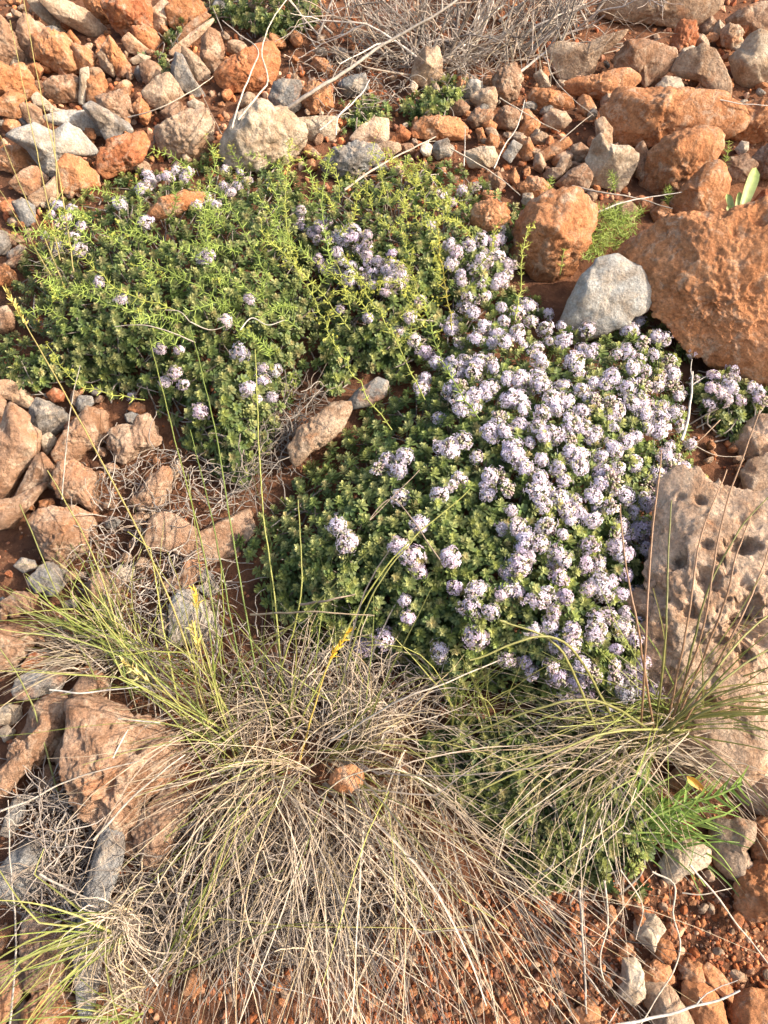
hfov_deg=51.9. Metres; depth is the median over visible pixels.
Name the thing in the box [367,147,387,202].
bedstraw
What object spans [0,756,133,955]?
twig litter
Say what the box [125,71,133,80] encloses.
loose stone
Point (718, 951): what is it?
loose stone
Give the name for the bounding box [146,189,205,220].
rock
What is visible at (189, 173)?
bedstraw
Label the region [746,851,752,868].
stone
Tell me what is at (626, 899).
loose stone
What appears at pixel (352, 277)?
bedstraw
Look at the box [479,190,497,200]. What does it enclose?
loose stone
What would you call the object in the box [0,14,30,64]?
rock
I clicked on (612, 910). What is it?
loose stone
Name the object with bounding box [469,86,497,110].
stone
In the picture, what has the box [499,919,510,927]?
loose stone
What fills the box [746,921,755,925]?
loose stone
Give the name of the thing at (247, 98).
loose stone
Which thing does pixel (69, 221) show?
bedstraw
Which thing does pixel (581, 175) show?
rock
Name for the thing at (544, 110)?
loose stone
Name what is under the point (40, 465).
rock
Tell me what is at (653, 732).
dry tussock
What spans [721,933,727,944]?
loose stone
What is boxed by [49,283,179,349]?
bedstraw
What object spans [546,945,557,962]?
loose stone
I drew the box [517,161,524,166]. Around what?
loose stone
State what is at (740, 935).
loose stone
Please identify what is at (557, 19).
dead shrub
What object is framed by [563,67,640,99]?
rock
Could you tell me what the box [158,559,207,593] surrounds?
rock
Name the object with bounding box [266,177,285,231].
bedstraw
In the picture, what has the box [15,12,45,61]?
rock
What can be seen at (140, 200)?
bedstraw
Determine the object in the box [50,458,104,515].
rock
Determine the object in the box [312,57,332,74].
loose stone
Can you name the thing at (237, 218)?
bedstraw
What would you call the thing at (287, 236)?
bedstraw
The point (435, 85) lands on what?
loose stone
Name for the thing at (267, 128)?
rock
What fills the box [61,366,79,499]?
twig
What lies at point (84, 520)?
rock
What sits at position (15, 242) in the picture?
stone
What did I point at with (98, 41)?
loose stone
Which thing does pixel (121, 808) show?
twig
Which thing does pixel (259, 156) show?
bedstraw
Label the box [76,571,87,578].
loose stone
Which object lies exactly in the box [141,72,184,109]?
rock
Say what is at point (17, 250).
stone
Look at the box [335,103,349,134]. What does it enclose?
twig
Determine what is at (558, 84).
twig
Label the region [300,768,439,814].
twig
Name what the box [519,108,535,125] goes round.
loose stone
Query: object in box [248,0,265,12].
loose stone
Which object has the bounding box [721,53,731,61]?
loose stone
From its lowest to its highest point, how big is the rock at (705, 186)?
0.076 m
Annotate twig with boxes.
[0,760,139,811]
[7,800,16,1023]
[39,873,90,899]
[49,686,149,693]
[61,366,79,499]
[93,754,184,840]
[113,730,127,757]
[115,324,193,342]
[118,718,159,723]
[128,76,212,117]
[178,50,210,111]
[190,321,226,329]
[205,100,222,134]
[222,20,258,128]
[237,0,286,120]
[240,317,283,329]
[250,611,374,615]
[288,0,457,109]
[300,594,354,605]
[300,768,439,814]
[319,79,369,130]
[330,659,499,742]
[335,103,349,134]
[344,136,435,190]
[369,470,440,559]
[450,147,519,194]
[494,100,524,168]
[500,98,559,131]
[544,45,593,115]
[560,114,592,140]
[572,185,671,208]
[578,889,619,1014]
[598,192,681,212]
[600,880,608,984]
[608,980,739,1023]
[620,870,642,939]
[641,871,680,1023]
[680,361,704,440]
[682,888,731,894]
[685,420,719,449]
[689,864,767,963]
[694,445,736,456]
[720,99,767,105]
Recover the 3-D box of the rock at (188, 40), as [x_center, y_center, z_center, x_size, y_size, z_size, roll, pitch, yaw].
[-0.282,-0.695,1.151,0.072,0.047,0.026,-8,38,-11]
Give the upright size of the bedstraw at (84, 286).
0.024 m
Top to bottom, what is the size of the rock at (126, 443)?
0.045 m
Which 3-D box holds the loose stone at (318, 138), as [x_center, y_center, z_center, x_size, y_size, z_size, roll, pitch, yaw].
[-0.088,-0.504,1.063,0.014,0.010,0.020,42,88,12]
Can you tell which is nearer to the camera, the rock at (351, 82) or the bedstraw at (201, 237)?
the bedstraw at (201, 237)
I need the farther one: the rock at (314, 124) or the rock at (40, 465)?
the rock at (314, 124)
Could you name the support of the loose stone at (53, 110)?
on the ground
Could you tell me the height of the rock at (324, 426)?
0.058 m
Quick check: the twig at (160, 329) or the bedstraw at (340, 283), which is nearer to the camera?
the twig at (160, 329)
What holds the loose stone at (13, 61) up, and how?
on the ground
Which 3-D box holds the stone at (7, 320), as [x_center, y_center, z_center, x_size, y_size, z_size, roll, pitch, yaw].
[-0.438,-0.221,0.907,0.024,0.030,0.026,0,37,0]
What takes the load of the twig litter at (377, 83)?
on the ground
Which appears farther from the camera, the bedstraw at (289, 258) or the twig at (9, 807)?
the bedstraw at (289, 258)
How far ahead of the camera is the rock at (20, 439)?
0.80 m
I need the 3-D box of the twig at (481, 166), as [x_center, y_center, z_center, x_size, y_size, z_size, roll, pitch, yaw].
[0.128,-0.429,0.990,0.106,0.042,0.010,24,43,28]
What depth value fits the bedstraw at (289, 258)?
0.83 m
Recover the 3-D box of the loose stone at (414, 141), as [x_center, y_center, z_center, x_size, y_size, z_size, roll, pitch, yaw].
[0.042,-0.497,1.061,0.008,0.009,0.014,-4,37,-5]
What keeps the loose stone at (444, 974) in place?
on the ground
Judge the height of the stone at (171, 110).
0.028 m
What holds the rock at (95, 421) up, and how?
on the ground
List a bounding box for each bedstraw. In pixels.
[7,222,54,243]
[14,305,66,323]
[23,227,79,246]
[29,243,60,306]
[34,273,60,297]
[40,207,93,243]
[40,222,174,313]
[45,341,144,401]
[48,280,98,302]
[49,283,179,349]
[56,204,90,220]
[62,206,216,301]
[71,283,122,307]
[88,184,122,205]
[107,218,156,243]
[111,227,299,329]
[125,307,181,327]
[128,173,147,233]
[130,260,156,292]
[141,147,195,181]
[144,267,207,288]
[150,327,197,349]
[166,175,180,220]
[180,296,237,320]
[182,238,221,254]
[191,180,269,279]
[191,193,224,230]
[193,222,212,265]
[193,242,241,256]
[195,203,229,221]
[198,189,219,241]
[200,131,228,287]
[200,272,231,288]
[212,277,228,326]
[225,305,243,340]
[227,144,244,183]
[240,326,275,359]
[244,152,293,190]
[253,230,315,263]
[253,267,269,299]
[255,300,297,323]
[256,193,287,245]
[259,213,349,329]
[264,227,294,244]
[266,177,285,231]
[277,137,298,249]
[277,243,391,429]
[294,155,319,203]
[304,150,342,201]
[310,179,337,210]
[315,219,336,285]
[317,144,341,259]
[318,260,351,308]
[328,285,373,320]
[331,260,372,292]
[337,254,363,282]
[338,185,367,237]
[346,172,374,210]
[357,276,424,399]
[366,274,409,294]
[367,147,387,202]
[368,142,411,183]
[377,214,410,243]
[382,185,407,220]
[385,256,418,280]
[388,180,413,235]
[389,157,436,182]
[389,274,427,310]
[390,280,416,322]
[392,162,427,204]
[396,304,426,345]
[399,161,424,208]
[400,233,415,287]
[407,205,446,260]
[414,294,479,419]
[416,206,465,228]
[423,190,466,210]
[429,242,444,285]
[431,176,454,215]
[431,218,453,329]
[440,208,474,240]
[471,216,502,273]
[512,221,535,319]
[544,175,554,190]
[557,248,568,274]
[589,222,614,261]
[596,201,621,231]
[601,225,636,249]
[606,170,618,192]
[663,184,673,204]
[724,140,732,166]
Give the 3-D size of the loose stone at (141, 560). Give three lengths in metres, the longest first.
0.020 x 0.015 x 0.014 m
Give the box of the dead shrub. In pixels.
[275,0,682,107]
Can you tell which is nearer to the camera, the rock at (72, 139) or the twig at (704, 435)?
the twig at (704, 435)
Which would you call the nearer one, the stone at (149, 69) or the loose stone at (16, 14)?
the stone at (149, 69)
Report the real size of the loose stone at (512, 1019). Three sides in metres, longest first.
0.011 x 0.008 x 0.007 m
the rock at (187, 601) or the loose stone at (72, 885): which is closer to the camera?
the loose stone at (72, 885)
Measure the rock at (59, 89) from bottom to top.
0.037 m
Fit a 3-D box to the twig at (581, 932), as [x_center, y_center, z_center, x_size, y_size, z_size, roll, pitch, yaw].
[0.163,0.337,0.604,0.024,0.048,0.074,0,37,0]
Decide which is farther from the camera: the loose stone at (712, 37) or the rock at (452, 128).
the loose stone at (712, 37)
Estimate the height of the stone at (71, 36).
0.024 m
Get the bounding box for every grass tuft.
[0,2,88,299]
[0,525,224,760]
[0,758,472,1023]
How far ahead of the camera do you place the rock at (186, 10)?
1.16 m
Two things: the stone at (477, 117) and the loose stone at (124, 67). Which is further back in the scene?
the loose stone at (124, 67)
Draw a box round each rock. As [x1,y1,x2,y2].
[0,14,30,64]
[0,61,39,100]
[0,90,24,119]
[0,143,37,174]
[0,379,33,408]
[0,401,41,498]
[0,482,47,529]
[0,591,38,617]
[0,621,39,673]
[0,793,26,837]
[0,835,47,904]
[0,957,23,1023]
[5,122,97,177]
[8,165,48,195]
[11,666,68,700]
[14,452,54,495]
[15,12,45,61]
[18,910,73,993]
[19,982,79,1023]
[26,505,92,565]
[26,562,67,592]
[27,0,65,32]
[27,175,60,209]
[28,397,68,435]
[29,27,78,74]
[31,91,55,112]
[38,0,106,36]
[42,74,78,104]
[42,109,102,137]
[50,405,109,464]
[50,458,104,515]
[55,153,100,194]
[65,505,97,533]
[69,670,109,698]
[72,824,124,1021]
[82,101,133,139]
[83,0,109,23]
[83,572,127,608]
[94,86,131,119]
[95,130,150,179]
[100,0,153,36]
[101,35,127,71]
[106,413,161,464]
[126,465,172,511]
[130,782,193,871]
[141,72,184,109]
[144,508,256,562]
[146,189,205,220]
[152,0,168,34]
[153,106,214,162]
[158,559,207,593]
[164,0,207,31]
[168,589,220,644]
[169,18,213,56]
[171,51,205,96]
[176,12,210,41]
[181,45,210,80]
[200,27,224,74]
[213,41,280,92]
[218,98,307,173]
[268,78,302,112]
[286,400,352,466]
[298,115,339,140]
[301,80,333,114]
[318,140,385,180]
[328,764,363,793]
[338,73,369,98]
[348,377,388,409]
[349,117,389,142]
[409,45,442,88]
[411,114,468,141]
[465,146,499,168]
[470,197,510,231]
[491,61,523,105]
[509,186,597,282]
[518,175,551,197]
[527,87,574,109]
[540,137,572,161]
[547,29,628,80]
[555,163,592,192]
[560,253,651,342]
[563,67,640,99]
[573,1003,600,1023]
[585,133,639,192]
[595,0,724,28]
[599,86,749,147]
[612,38,677,87]
[619,957,645,1006]
[632,912,666,952]
[638,125,724,197]
[642,959,674,984]
[643,981,693,1023]
[658,838,711,885]
[662,766,737,792]
[668,19,698,53]
[669,159,731,213]
[670,43,732,95]
[680,980,727,1023]
[702,961,733,1002]
[706,816,756,880]
[725,1,767,36]
[726,153,758,184]
[728,28,767,87]
[728,987,767,1023]
[730,97,767,144]
[732,413,767,460]
[733,776,767,815]
[733,859,767,922]
[740,452,767,490]
[750,815,767,861]
[752,143,767,179]
[753,189,767,200]
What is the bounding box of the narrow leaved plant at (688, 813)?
[609,756,753,898]
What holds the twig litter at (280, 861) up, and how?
on the ground
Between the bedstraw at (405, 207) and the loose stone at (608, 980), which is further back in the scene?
the bedstraw at (405, 207)
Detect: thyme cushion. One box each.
[0,152,330,489]
[137,0,222,73]
[208,0,323,42]
[234,285,708,727]
[283,154,524,396]
[338,93,392,134]
[395,73,472,127]
[417,702,682,913]
[676,364,767,442]
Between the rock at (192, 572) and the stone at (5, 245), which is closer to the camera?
the rock at (192, 572)
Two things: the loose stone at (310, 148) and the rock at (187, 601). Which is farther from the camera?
the loose stone at (310, 148)
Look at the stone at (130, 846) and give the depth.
0.64 m
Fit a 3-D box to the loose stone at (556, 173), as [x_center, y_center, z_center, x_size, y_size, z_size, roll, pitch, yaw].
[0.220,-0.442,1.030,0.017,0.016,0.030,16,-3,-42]
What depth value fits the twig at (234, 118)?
0.99 m
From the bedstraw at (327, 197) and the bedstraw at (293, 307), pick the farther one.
the bedstraw at (327, 197)
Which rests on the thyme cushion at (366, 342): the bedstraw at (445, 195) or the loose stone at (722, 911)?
the bedstraw at (445, 195)
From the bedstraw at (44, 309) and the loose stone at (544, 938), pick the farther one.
the bedstraw at (44, 309)
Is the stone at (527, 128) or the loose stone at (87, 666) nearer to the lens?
the loose stone at (87, 666)
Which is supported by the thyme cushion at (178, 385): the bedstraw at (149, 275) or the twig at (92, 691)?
the bedstraw at (149, 275)
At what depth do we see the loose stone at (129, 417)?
0.84 m
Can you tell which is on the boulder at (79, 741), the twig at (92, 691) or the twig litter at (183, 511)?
the twig at (92, 691)
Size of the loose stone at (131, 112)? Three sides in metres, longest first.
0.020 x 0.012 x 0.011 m
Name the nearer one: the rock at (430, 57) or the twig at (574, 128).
the twig at (574, 128)
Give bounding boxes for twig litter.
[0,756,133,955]
[53,456,276,705]
[65,745,491,1023]
[75,411,256,550]
[196,353,350,516]
[214,589,483,778]
[282,23,500,124]
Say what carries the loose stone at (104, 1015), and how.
on the ground
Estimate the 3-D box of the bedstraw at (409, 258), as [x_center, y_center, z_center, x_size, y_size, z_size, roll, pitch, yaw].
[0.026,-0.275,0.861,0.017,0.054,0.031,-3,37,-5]
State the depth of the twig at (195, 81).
1.06 m
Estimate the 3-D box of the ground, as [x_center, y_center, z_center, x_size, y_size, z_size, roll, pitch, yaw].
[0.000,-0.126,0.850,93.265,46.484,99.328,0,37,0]
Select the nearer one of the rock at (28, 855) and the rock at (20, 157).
the rock at (28, 855)
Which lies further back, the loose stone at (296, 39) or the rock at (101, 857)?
the loose stone at (296, 39)
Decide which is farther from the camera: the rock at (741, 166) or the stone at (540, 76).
the stone at (540, 76)
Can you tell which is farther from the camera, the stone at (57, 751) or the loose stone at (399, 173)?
the loose stone at (399, 173)
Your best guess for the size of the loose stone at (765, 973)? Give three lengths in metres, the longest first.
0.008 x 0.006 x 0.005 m
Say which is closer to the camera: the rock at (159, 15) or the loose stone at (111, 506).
the loose stone at (111, 506)
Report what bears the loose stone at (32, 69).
on the ground
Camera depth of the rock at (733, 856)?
0.64 m
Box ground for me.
[0,0,767,1023]
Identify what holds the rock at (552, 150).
on the ground
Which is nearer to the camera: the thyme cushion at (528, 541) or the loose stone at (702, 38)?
the thyme cushion at (528, 541)
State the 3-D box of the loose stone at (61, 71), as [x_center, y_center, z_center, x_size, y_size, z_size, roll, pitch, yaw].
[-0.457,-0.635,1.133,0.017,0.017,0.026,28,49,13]
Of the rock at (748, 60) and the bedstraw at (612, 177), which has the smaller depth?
the bedstraw at (612, 177)
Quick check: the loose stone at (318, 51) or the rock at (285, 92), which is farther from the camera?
the loose stone at (318, 51)
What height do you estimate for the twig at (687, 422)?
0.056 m
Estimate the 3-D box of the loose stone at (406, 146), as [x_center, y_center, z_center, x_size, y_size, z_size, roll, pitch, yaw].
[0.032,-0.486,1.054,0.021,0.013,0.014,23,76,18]
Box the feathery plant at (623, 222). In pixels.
[580,199,647,262]
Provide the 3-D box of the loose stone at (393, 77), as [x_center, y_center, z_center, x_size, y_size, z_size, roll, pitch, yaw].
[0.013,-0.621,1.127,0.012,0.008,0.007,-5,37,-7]
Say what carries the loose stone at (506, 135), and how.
on the ground
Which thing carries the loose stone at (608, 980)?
on the ground
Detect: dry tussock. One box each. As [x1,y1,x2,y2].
[0,284,767,1023]
[383,410,767,982]
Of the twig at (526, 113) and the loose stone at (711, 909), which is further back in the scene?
the twig at (526, 113)
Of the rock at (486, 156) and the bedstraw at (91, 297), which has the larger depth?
the rock at (486, 156)
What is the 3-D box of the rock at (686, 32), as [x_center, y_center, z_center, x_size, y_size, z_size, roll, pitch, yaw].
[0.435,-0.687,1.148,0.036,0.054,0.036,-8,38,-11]
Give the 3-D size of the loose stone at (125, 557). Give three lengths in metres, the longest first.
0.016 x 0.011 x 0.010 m
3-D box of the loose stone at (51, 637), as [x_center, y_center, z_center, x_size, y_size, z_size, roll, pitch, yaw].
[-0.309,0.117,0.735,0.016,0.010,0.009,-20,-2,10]
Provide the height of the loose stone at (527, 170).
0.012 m
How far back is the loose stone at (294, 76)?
1.12 m
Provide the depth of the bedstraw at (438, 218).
0.89 m
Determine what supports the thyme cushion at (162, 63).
on the ground
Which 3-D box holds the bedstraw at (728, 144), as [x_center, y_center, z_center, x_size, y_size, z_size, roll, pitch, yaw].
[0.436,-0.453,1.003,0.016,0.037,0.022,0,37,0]
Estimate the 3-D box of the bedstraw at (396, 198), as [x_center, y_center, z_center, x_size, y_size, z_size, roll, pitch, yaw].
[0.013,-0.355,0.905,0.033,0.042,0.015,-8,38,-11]
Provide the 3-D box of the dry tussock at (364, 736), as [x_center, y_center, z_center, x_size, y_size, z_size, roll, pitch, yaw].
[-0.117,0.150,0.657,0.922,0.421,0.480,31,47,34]
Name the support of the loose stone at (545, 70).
on the ground
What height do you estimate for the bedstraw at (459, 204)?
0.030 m
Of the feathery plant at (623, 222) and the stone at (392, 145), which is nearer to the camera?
the feathery plant at (623, 222)
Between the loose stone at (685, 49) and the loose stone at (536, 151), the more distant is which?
the loose stone at (685, 49)
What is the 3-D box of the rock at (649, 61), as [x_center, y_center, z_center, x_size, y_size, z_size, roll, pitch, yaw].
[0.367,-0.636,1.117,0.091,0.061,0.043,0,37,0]
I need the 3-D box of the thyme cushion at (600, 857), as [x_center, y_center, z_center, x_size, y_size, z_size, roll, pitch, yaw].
[0.138,0.241,0.668,0.220,0.084,0.159,0,37,0]
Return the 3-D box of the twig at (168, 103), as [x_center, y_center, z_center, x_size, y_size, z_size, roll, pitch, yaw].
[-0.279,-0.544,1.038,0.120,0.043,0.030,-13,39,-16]
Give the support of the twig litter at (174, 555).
on the ground
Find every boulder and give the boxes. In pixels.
[0,692,68,798]
[58,694,190,841]
[618,195,767,392]
[623,464,767,791]
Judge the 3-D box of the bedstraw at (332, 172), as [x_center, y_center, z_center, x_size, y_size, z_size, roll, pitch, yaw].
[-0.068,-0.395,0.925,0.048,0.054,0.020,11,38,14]
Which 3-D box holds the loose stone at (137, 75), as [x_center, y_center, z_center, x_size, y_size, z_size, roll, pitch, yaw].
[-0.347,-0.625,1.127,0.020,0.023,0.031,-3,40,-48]
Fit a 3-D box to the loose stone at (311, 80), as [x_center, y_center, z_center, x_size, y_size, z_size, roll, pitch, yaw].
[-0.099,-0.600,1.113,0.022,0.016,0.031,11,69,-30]
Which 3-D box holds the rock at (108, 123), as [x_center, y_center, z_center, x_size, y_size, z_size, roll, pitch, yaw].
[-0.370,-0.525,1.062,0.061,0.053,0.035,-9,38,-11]
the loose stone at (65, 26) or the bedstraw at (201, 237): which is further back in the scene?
the loose stone at (65, 26)
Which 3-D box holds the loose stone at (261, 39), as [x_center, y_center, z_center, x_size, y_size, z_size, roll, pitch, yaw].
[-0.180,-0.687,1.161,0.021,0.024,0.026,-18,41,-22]
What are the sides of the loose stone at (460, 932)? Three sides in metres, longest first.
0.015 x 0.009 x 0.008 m
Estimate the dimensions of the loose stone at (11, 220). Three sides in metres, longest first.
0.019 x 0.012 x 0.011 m
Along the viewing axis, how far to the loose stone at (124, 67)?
1.12 m
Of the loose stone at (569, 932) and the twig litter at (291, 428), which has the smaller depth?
the loose stone at (569, 932)
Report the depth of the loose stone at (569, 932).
0.62 m
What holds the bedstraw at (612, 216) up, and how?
on the feathery plant at (623, 222)
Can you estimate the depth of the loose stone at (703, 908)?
0.63 m
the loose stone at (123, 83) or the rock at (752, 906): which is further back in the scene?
the loose stone at (123, 83)
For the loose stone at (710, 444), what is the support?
on the ground
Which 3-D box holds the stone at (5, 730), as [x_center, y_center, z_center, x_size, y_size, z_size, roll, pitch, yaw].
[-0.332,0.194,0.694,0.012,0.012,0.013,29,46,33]
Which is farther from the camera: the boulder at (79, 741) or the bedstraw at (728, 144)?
the bedstraw at (728, 144)
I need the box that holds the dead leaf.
[687,776,706,792]
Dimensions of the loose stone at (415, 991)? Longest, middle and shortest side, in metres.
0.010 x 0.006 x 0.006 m
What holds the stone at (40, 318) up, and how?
on the ground
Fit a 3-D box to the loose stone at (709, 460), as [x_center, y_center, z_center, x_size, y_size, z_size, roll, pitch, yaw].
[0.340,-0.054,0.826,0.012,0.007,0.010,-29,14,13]
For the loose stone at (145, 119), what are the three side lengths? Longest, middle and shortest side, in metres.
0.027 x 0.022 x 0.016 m
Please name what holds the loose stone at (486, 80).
on the ground
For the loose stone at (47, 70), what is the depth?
1.13 m
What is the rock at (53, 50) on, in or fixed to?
on the ground
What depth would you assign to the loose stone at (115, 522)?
0.79 m
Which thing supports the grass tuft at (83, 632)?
on the ground
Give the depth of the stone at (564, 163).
1.02 m
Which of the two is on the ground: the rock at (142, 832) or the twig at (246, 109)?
the rock at (142, 832)
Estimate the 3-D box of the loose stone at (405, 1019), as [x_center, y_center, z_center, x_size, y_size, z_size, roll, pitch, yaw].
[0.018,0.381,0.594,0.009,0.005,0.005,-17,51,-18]
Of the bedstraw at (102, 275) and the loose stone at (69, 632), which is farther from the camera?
the bedstraw at (102, 275)
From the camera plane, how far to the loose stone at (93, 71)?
1.12 m
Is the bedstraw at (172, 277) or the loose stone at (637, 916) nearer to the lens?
the loose stone at (637, 916)
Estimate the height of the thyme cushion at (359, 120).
0.045 m
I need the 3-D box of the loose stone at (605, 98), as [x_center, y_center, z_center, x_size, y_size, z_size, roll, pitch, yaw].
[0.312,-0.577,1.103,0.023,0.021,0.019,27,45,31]
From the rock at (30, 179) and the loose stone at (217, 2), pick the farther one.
the loose stone at (217, 2)
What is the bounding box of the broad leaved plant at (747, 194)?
[725,168,759,210]
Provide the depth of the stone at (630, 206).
0.98 m
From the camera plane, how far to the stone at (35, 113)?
1.07 m
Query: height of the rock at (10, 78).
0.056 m
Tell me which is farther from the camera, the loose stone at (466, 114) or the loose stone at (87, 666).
the loose stone at (466, 114)
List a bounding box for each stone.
[0,199,16,215]
[0,230,11,255]
[0,262,17,287]
[0,305,15,334]
[0,395,6,416]
[0,607,8,621]
[0,703,22,725]
[0,724,15,742]
[0,924,13,954]
[2,119,20,131]
[4,570,12,577]
[5,0,13,4]
[5,253,23,267]
[6,244,26,258]
[7,217,17,226]
[8,233,24,245]
[9,59,17,65]
[11,8,21,18]
[11,198,35,227]
[11,999,26,1023]
[13,557,36,573]
[15,0,21,4]
[17,4,25,10]
[17,220,24,228]
[19,102,44,124]
[19,117,26,125]
[20,649,48,672]
[26,62,43,79]
[28,505,35,510]
[31,222,37,230]
[32,316,44,332]
[33,13,40,21]
[35,80,43,90]
[36,635,44,646]
[36,764,61,789]
[38,498,54,507]
[40,63,53,73]
[40,202,47,208]
[41,432,56,454]
[45,587,59,596]
[45,631,58,641]
[46,25,62,31]
[46,197,55,204]
[46,387,65,402]
[49,108,62,112]
[53,735,62,768]
[56,837,68,853]
[58,68,65,74]
[60,22,72,30]
[60,501,72,506]
[61,656,74,664]
[63,599,77,608]
[64,191,75,198]
[64,571,77,581]
[64,627,73,641]
[64,882,75,895]
[66,30,80,43]
[70,390,79,406]
[71,43,97,71]
[76,387,85,394]
[76,395,93,411]
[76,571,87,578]
[76,665,92,676]
[78,66,89,104]
[83,128,95,139]
[85,43,92,49]
[85,72,107,102]
[89,67,104,75]
[90,387,102,395]
[90,528,98,542]
[94,36,104,48]
[94,395,104,402]
[95,446,106,456]
[95,471,105,482]
[96,1009,111,1022]
[97,48,115,76]
[101,463,119,471]
[101,499,119,510]
[102,516,120,529]
[103,30,111,35]
[114,79,131,95]
[114,564,135,581]
[115,61,131,78]
[117,553,131,564]
[121,32,148,55]
[124,412,138,423]
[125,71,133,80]
[125,836,139,860]
[127,402,145,414]
[127,539,136,548]
[129,53,150,64]
[129,108,138,118]
[131,25,160,50]
[131,511,146,526]
[132,96,149,114]
[133,557,149,570]
[134,65,142,82]
[134,160,150,172]
[138,108,150,126]
[139,59,161,84]
[143,511,154,518]
[146,49,155,54]
[149,941,179,965]
[153,456,159,465]
[156,612,167,643]
[158,25,169,35]
[160,101,186,118]
[171,461,180,480]
[182,153,192,161]
[182,967,202,999]
[187,98,204,108]
[196,581,217,597]
[198,568,213,582]
[212,0,224,15]
[217,101,225,107]
[221,31,229,40]
[221,88,233,100]
[227,39,246,54]
[238,92,254,107]
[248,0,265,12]
[255,37,268,42]
[266,80,272,87]
[268,32,285,48]
[289,30,302,46]
[290,73,299,79]
[291,55,299,63]
[303,143,320,158]
[305,158,317,170]
[307,77,315,84]
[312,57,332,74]
[313,133,323,144]
[315,47,327,55]
[316,34,324,44]
[331,46,348,60]
[356,65,361,72]
[361,57,371,68]
[372,162,388,172]
[375,180,394,193]
[378,140,401,157]
[389,75,396,80]
[390,124,410,142]
[390,163,404,177]
[401,143,414,153]
[403,1014,412,1022]
[407,80,417,92]
[407,987,417,996]
[411,131,419,138]
[411,138,417,145]
[412,116,417,125]
[416,1005,432,1019]
[420,142,432,156]
[423,984,430,993]
[431,138,454,160]
[432,83,439,93]
[433,964,448,980]
[434,990,443,1000]
[447,99,469,115]
[450,930,461,944]
[456,79,465,87]
[462,79,482,98]
[463,111,470,116]
[467,107,493,129]
[468,916,481,931]
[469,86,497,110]
[472,1000,489,1015]
[473,930,483,938]
[475,103,488,108]
[475,127,485,142]
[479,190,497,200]
[480,137,486,144]
[482,75,492,86]
[482,119,497,129]
[485,127,499,136]
[485,133,499,148]
[486,949,500,962]
[488,171,505,191]
[491,914,498,926]
[491,1017,501,1023]
[493,105,522,129]
[495,988,499,995]
[499,141,505,149]
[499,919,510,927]
[499,942,508,955]
[502,140,522,162]
[503,132,512,140]
[505,1015,519,1023]
[507,168,519,188]
[510,957,517,964]
[512,132,526,141]
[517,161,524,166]
[517,982,526,998]
[518,117,540,136]
[518,136,534,160]
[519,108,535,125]
[521,192,533,205]
[522,101,537,110]
[523,166,530,176]
[528,987,535,992]
[529,128,539,137]
[531,131,548,144]
[532,148,540,159]
[533,69,550,87]
[533,153,545,173]
[539,105,552,114]
[540,933,551,941]
[541,967,549,980]
[542,66,548,77]
[542,108,571,128]
[543,167,562,179]
[545,136,553,145]
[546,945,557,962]
[549,966,555,977]
[551,151,572,166]
[556,79,565,90]
[556,154,571,173]
[561,1013,565,1023]
[565,921,576,937]
[568,1007,578,1022]
[569,161,579,168]
[569,910,585,922]
[570,142,588,162]
[571,932,578,941]
[571,960,579,969]
[576,94,596,113]
[580,997,598,1007]
[581,109,586,117]
[587,108,597,120]
[587,135,594,146]
[587,188,597,201]
[595,116,612,142]
[599,974,612,989]
[600,93,611,105]
[603,60,609,68]
[603,904,617,924]
[610,201,638,221]
[616,895,632,908]
[616,978,622,984]
[620,943,633,955]
[629,900,644,913]
[629,933,635,940]
[631,195,654,213]
[634,141,647,181]
[634,913,645,926]
[650,201,671,221]
[654,938,676,964]
[655,75,683,87]
[666,922,677,939]
[677,957,705,982]
[678,45,694,55]
[688,80,698,86]
[689,899,696,905]
[693,888,701,893]
[696,34,709,45]
[698,903,708,913]
[699,16,716,34]
[703,456,713,463]
[706,32,719,42]
[706,440,715,449]
[706,450,716,457]
[707,902,714,914]
[712,947,723,955]
[713,20,724,34]
[718,905,728,916]
[720,22,744,51]
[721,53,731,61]
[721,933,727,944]
[721,943,726,952]
[728,445,737,452]
[728,969,746,983]
[729,911,744,932]
[733,42,742,50]
[733,455,744,462]
[735,141,748,154]
[736,932,744,938]
[741,25,748,36]
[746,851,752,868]
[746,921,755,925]
[751,927,759,933]
[755,82,767,89]
[756,88,765,96]
[762,969,767,979]
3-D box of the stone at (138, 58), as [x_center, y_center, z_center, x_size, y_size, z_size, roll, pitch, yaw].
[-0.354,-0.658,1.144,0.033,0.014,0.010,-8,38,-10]
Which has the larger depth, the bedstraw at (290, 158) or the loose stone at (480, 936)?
the bedstraw at (290, 158)
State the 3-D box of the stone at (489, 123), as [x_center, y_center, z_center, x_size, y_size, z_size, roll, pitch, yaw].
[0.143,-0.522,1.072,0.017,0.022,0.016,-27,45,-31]
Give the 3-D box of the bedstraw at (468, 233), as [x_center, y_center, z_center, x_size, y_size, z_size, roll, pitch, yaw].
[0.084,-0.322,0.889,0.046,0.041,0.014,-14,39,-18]
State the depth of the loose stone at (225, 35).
1.17 m
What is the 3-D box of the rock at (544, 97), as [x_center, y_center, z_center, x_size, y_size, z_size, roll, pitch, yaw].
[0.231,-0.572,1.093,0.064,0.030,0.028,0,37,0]
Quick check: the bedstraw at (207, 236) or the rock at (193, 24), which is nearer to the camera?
the bedstraw at (207, 236)
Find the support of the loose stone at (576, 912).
on the ground
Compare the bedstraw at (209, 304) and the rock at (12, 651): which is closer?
the rock at (12, 651)
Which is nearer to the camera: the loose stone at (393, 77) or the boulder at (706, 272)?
the boulder at (706, 272)
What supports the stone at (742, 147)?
on the ground

